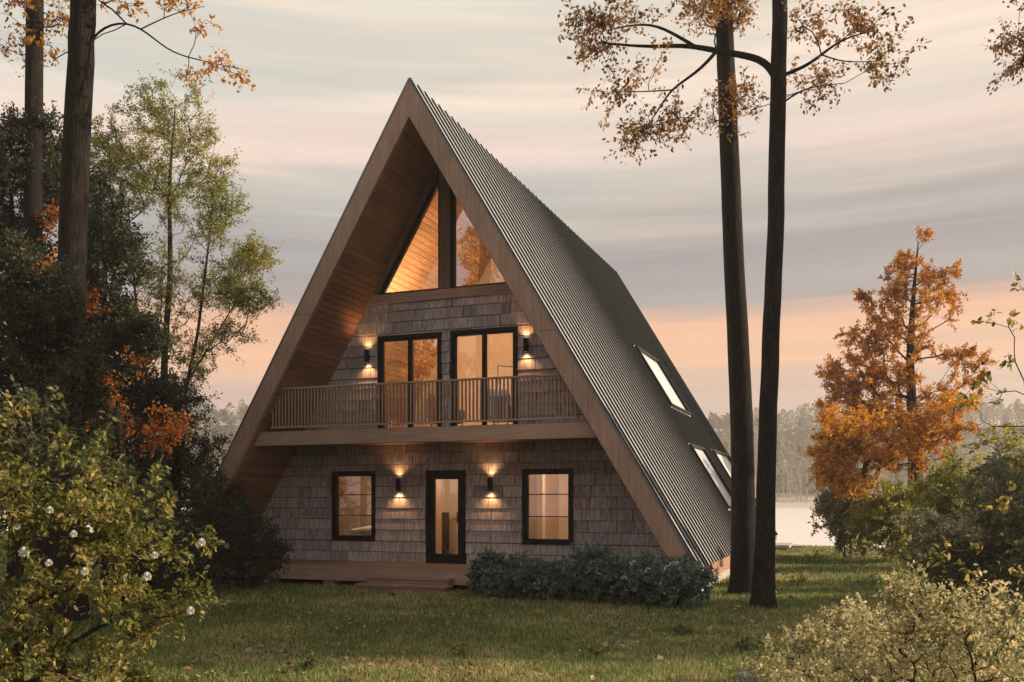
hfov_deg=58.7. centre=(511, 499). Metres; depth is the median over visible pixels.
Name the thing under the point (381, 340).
sliding door
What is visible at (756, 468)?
pale tree
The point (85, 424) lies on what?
dark tree
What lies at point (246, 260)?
birch tree
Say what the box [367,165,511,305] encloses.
gable window
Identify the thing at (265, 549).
dark shrub
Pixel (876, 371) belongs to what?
orange tree
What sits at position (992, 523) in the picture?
bank shrub
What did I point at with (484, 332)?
sliding door
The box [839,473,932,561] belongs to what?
bank shrub
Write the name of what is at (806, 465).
pale tree
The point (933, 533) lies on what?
bank shrub
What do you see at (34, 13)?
tall tree
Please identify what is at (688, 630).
weed
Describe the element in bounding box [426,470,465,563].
door
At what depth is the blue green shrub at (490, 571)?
17.39 m
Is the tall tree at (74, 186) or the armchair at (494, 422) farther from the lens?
the armchair at (494, 422)
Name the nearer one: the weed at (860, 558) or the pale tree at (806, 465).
the weed at (860, 558)
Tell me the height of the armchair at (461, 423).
1.060 m
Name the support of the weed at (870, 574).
on the ground at (786, 499)
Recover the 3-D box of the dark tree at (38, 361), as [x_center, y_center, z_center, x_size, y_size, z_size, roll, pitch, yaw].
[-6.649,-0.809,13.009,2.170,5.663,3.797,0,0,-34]
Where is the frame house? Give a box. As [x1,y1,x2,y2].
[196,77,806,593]
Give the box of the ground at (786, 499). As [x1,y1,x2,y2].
[0,425,1023,681]
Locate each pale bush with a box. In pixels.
[723,592,909,681]
[800,560,1023,681]
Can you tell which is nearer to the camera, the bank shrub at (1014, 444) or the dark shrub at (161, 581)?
the dark shrub at (161, 581)
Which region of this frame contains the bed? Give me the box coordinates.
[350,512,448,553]
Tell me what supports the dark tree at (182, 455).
on the ground at (786, 499)
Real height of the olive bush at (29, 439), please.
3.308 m
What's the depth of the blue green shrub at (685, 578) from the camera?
15.79 m
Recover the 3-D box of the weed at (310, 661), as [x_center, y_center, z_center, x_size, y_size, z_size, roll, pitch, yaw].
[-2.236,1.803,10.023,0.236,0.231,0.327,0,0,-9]
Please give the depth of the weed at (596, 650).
11.06 m
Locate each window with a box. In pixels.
[332,471,375,540]
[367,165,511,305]
[522,468,573,544]
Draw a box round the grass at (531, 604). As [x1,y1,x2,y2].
[0,539,1023,681]
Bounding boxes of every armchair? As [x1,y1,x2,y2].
[427,393,464,426]
[487,389,512,424]
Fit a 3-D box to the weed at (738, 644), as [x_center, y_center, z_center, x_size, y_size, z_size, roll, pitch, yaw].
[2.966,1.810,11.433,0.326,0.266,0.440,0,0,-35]
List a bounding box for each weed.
[299,652,319,669]
[448,639,470,656]
[588,646,604,656]
[673,622,692,635]
[733,632,764,651]
[789,573,807,584]
[804,550,825,561]
[823,586,854,604]
[838,556,866,568]
[846,569,879,586]
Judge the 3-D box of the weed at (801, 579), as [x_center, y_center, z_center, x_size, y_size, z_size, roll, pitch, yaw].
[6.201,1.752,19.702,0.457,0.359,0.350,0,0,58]
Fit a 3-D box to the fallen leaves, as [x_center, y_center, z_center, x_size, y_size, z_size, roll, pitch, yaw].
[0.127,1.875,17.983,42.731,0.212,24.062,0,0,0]
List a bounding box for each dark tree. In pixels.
[0,96,99,584]
[0,226,124,635]
[0,315,159,509]
[53,158,193,594]
[125,368,255,577]
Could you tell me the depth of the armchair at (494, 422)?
21.60 m
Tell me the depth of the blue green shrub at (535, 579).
16.98 m
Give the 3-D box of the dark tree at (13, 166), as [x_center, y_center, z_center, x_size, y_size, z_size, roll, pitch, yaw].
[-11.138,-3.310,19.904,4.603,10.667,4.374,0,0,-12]
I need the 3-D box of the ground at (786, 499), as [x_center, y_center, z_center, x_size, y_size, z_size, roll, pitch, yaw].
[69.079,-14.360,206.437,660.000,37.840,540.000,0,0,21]
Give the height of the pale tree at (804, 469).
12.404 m
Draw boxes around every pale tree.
[754,450,757,490]
[776,462,779,501]
[793,461,806,500]
[798,452,812,498]
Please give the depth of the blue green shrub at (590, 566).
16.68 m
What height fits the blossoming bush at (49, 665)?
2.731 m
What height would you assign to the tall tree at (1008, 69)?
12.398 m
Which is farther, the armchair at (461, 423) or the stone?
the armchair at (461, 423)
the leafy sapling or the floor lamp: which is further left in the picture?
the floor lamp
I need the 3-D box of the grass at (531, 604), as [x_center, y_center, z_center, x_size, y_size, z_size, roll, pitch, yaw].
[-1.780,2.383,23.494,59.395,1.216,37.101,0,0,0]
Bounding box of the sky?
[0,0,1023,431]
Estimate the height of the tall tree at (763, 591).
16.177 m
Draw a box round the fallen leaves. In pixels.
[0,556,1023,681]
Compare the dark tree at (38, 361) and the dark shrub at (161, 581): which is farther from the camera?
the dark shrub at (161, 581)
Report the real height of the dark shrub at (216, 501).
2.354 m
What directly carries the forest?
on the ground at (786, 499)
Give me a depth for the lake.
74.83 m
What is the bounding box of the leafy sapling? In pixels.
[852,270,1023,587]
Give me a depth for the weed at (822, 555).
27.57 m
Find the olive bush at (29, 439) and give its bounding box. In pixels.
[0,375,185,674]
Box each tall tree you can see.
[0,0,69,580]
[14,0,256,623]
[557,0,930,609]
[690,0,759,595]
[980,0,1023,95]
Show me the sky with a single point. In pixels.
(935, 150)
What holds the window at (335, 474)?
in the frame house
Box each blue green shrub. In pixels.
[463,547,537,599]
[505,553,578,601]
[552,542,632,604]
[596,548,665,605]
[642,550,721,610]
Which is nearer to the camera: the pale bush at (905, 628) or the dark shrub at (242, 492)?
the pale bush at (905, 628)
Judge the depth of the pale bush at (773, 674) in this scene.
8.86 m
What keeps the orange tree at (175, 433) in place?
on the ground at (786, 499)
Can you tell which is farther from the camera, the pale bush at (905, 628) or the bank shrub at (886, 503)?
the bank shrub at (886, 503)
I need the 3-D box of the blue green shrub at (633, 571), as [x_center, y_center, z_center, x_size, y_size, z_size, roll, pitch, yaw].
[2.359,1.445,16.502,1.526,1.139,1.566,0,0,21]
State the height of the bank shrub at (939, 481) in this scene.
3.567 m
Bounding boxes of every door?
[377,332,442,427]
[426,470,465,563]
[450,326,517,425]
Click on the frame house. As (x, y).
(456, 267)
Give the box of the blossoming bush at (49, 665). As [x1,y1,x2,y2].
[0,390,228,681]
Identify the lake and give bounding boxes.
[0,508,941,548]
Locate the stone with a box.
[734,670,776,681]
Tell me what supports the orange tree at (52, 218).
on the ground at (786, 499)
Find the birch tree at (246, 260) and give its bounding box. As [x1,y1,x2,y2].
[90,63,284,486]
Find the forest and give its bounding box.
[2,392,1023,499]
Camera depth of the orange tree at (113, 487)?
14.95 m
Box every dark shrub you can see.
[105,488,208,603]
[158,481,249,594]
[191,475,251,578]
[199,494,295,590]
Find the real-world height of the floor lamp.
1.771 m
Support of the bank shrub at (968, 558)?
on the ground at (786, 499)
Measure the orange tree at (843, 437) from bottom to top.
5.782 m
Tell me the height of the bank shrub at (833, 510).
3.060 m
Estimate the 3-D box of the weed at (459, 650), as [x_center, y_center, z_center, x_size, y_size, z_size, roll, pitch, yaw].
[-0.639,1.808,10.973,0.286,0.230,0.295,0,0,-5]
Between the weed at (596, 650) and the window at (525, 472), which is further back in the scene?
the window at (525, 472)
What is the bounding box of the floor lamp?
[497,365,512,424]
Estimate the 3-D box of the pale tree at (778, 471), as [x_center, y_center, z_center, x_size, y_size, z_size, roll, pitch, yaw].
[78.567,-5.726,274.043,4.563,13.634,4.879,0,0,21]
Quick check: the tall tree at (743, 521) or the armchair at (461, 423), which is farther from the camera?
the armchair at (461, 423)
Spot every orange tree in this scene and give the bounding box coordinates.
[25,197,112,567]
[66,455,137,490]
[84,345,200,600]
[796,382,984,555]
[805,225,999,548]
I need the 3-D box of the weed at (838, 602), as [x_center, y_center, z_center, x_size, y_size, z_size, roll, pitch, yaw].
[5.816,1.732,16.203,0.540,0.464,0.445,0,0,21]
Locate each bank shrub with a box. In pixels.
[808,470,871,557]
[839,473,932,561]
[888,504,1007,590]
[902,442,990,558]
[917,535,1023,600]
[954,435,1023,600]
[965,420,1023,568]

